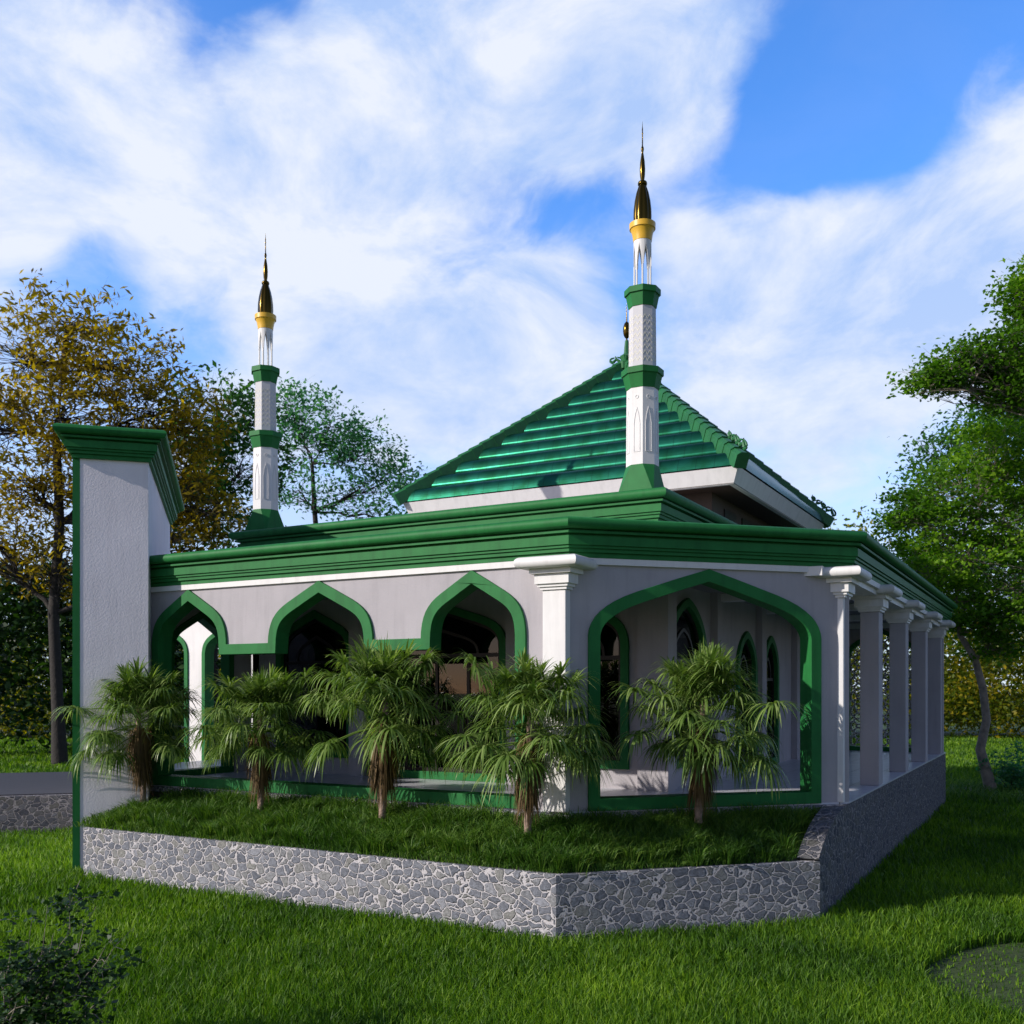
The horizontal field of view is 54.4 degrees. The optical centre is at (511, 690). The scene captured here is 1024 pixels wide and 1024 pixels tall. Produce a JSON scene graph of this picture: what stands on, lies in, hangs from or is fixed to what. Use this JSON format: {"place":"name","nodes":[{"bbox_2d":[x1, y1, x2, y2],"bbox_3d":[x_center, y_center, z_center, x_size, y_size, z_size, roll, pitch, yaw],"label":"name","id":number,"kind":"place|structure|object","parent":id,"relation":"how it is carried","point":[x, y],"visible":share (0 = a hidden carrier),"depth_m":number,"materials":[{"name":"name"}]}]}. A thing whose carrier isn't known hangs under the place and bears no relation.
{"place":"outdoors","nodes":[
{"label":"outdoors","id":0,"kind":"place"},
{"bbox_2d":[0,695,1023,1023],"bbox_3d":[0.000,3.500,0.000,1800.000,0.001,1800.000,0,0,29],"label":"ground","id":1,"kind":"structure","parent":0,"point":[956,733],"depth_m":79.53,"materials":[{"name":"green plant"}]},
{"bbox_2d":[0,772,71,833],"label":"terrace wall","id":2,"kind":"structure","parent":1,"relation":"on","point":[34,801],"depth_m":24.27,"materials":[{"name":"stone"}]},
{"bbox_2d":[0,881,145,1023],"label":"shrub","id":3,"kind":"object","parent":1,"relation":"on","point":[35,1011],"visible":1,"depth_m":9.05,"materials":[{"name":"green plant"}]},
{"bbox_2d":[0,534,235,755],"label":"undergrowth","id":4,"kind":"object","parent":1,"relation":"on","point":[31,611],"visible":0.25,"depth_m":51.70,"materials":[{"name":"green plant"}]},
{"bbox_2d":[52,423,184,868],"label":"pylon wall","id":5,"kind":"structure","parent":1,"relation":"on","point":[127,504],"depth_m":19.07,"materials":[{"name":"paint"}]},
{"bbox_2d":[0,268,249,766],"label":"tree","id":6,"kind":"object","parent":1,"relation":"on","point":[59,374],"visible":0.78,"depth_m":45.22,"materials":[{"name":"yellow plant"}]},
{"bbox_2d":[150,360,302,743],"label":"tree","id":7,"kind":"object","parent":1,"relation":"on","point":[248,408],"visible":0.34,"depth_m":51.23,"materials":[{"name":"green plant"}]},
{"bbox_2d":[248,371,433,523],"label":"tree","id":8,"kind":"object","parent":1,"relation":"on","point":[323,440],"visible":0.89,"depth_m":59.52,"materials":[{"name":"green plant"}]},
{"bbox_2d":[0,500,1023,739],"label":"woodland","id":9,"kind":"object","parent":1,"relation":"on","point":[961,685],"visible":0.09,"depth_m":71.98,"materials":[{"name":"green plant"}]},
{"bbox_2d":[83,753,945,942],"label":"planter wall","id":10,"kind":"structure","parent":1,"relation":"on","point":[843,849],"depth_m":15.02,"materials":[{"name":"stone"}]},
{"bbox_2d":[73,782,824,874],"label":"grass","id":11,"kind":"structure","parent":10,"relation":"in","point":[723,836],"depth_m":15.47,"materials":[{"name":"green plant"}]},
{"bbox_2d":[47,655,208,802],"bbox_3d":[-7.186,0.851,18.923,2.905,3.051,3.027,-1,1,12],"label":"palm","id":12,"kind":"object","parent":11,"relation":"on","point":[151,688],"visible":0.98,"depth_m":18.57,"materials":[{"name":"green plant"}]},
{"bbox_2d":[175,662,343,811],"bbox_3d":[-4.438,0.925,17.620,2.677,2.870,2.699,-1,-2,10],"label":"palm","id":13,"kind":"object","parent":11,"relation":"on","point":[259,695],"visible":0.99,"depth_m":17.32,"materials":[{"name":"green plant"}]},
{"bbox_2d":[291,631,491,827],"bbox_3d":[-1.965,0.688,16.367,3.197,3.357,3.331,1,-2,-20],"label":"palm","id":14,"kind":"object","parent":11,"relation":"on","point":[387,675],"visible":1,"depth_m":16.05,"materials":[{"name":"green plant"}]},
{"bbox_2d":[434,647,622,832],"bbox_3d":[0.274,0.874,14.755,2.843,3.047,2.865,2,1,1],"label":"palm","id":15,"kind":"object","parent":11,"relation":"on","point":[532,685],"visible":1,"depth_m":14.44,"materials":[{"name":"green plant"}]},
{"bbox_2d":[605,635,808,828],"bbox_3d":[3.001,0.736,15.273,3.157,3.182,3.029,1,1,-30],"label":"palm","id":16,"kind":"object","parent":11,"relation":"on","point":[705,678],"visible":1,"depth_m":15.03,"materials":[{"name":"green plant"}]},
{"bbox_2d":[149,307,957,817],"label":"mosque","id":17,"kind":"structure","parent":1,"relation":"on","point":[537,533],"depth_m":19.20,"materials":[{"name":"paint"}]},
{"bbox_2d":[177,622,252,761],"bbox_3d":[-8.730,0.202,28.540,5.400,4.603,0.400,0,0,29],"label":"arcade","id":18,"kind":"object","parent":17,"relation":"attached to","point":[198,641],"visible":0.3,"depth_m":28.59,"materials":[{"name":"white paint"}]},
{"bbox_2d":[245,233,283,530],"bbox_3d":[-5.788,-7.195,23.379,0.740,7.090,0.740,0,0,29],"label":"minaret","id":19,"kind":"object","parent":17,"relation":"on","point":[265,437],"visible":0.99,"depth_m":23.16,"materials":[{"name":"white paint"}]},
{"bbox_2d":[276,610,348,757],"bbox_3d":[-4.481,-0.170,22.807,2.246,3.345,0.250,0,0,29],"label":"window","id":20,"kind":"structure","parent":17,"relation":"in","point":[311,636],"depth_m":22.80,"materials":[{"name":"black glass"}]},
{"bbox_2d":[367,607,505,782],"bbox_3d":[-1.597,-0.012,21.203,3.506,3.780,0.250,0,0,29],"label":"door","id":21,"kind":"structure","parent":17,"relation":"in","point":[478,635],"depth_m":20.93,"materials":[{"name":"green paint"}]},
{"bbox_2d":[600,616,628,769],"bbox_3d":[1.287,-0.170,19.600,2.246,3.345,0.250,0,0,29],"label":"window","id":22,"kind":"structure","parent":17,"relation":"in","point":[614,639],"depth_m":19.22,"materials":[{"name":"black glass"}]},
{"bbox_2d":[619,122,663,491],"bbox_3d":[2.463,-7.195,18.791,0.740,7.090,0.740,0,0,29],"label":"minaret","id":23,"kind":"object","parent":17,"relation":"on","point":[642,374],"visible":1,"depth_m":18.58,"materials":[{"name":"white paint"}]},
{"bbox_2d":[677,598,706,767],"bbox_3d":[3.417,-0.170,19.840,0.250,3.345,2.246,0,0,29],"label":"window","id":24,"kind":"structure","parent":17,"relation":"in","point":[690,626],"depth_m":20.03,"materials":[{"name":"black glass"}]},
{"bbox_2d":[724,509,735,522],"bbox_3d":[5.718,-4.350,26.169,0.060,0.700,1.000,0,0,29],"label":"clerestory window","id":25,"kind":"structure","parent":17,"relation":"in","point":[729,515],"depth_m":26.10,"materials":[{"name":"black glass"}]},
{"bbox_2d":[735,631,757,771],"bbox_3d":[5.459,0.238,23.510,0.250,3.280,1.646,0,0,29],"label":"door","id":26,"kind":"structure","parent":17,"relation":"in","point":[746,646],"depth_m":23.78,"materials":[{"name":"paint"}]},
{"bbox_2d":[741,518,752,524],"bbox_3d":[6.496,-4.350,27.567,0.060,0.700,1.000,0,0,29],"label":"clerestory window","id":27,"kind":"structure","parent":17,"relation":"in","point":[743,522],"depth_m":27.37,"materials":[{"name":"black glass"}]},
{"bbox_2d":[767,636,778,762],"bbox_3d":[6.528,0.238,25.433,0.250,3.280,1.446,0,0,29],"label":"door","id":28,"kind":"structure","parent":17,"relation":"in","point":[772,652],"depth_m":25.82,"materials":[{"name":"paint"}]},
{"bbox_2d":[847,393,1023,614],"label":"tree","id":29,"kind":"object","parent":1,"relation":"on","point":[923,449],"visible":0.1,"depth_m":51.65,"materials":[{"name":"green plant"}]},
{"bbox_2d":[860,408,1023,791],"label":"tree","id":30,"kind":"object","parent":1,"relation":"on","point":[994,477],"visible":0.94,"depth_m":32.39,"materials":[{"name":"green plant"}]},
{"bbox_2d":[885,252,1023,428],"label":"tree","id":31,"kind":"object","parent":1,"relation":"on","point":[998,373],"visible":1,"depth_m":29.61,"materials":[{"name":"green plant"}]},
{"bbox_2d":[926,943,1023,1014],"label":"moss patch","id":32,"kind":"object","parent":1,"relation":"on","point":[958,964],"visible":0.46,"depth_m":12.34,"materials":[{"name":"green plant"}]},
{"label":"border soil","id":33,"kind":"structure","parent":1,"relation":"on","visible":0},
{"bbox_2d":[974,741,1023,789],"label":"shrub","id":34,"kind":"object","parent":33,"relation":"on","point":[1015,778],"visible":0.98,"depth_m":32.94,"materials":[{"name":"green plant"}]},
{"bbox_2d":[0,0,1023,694],"label":"sky","id":35,"kind":"structure","parent":0,"point":[442,193],"materials":[{"name":"blue"}]}
]}

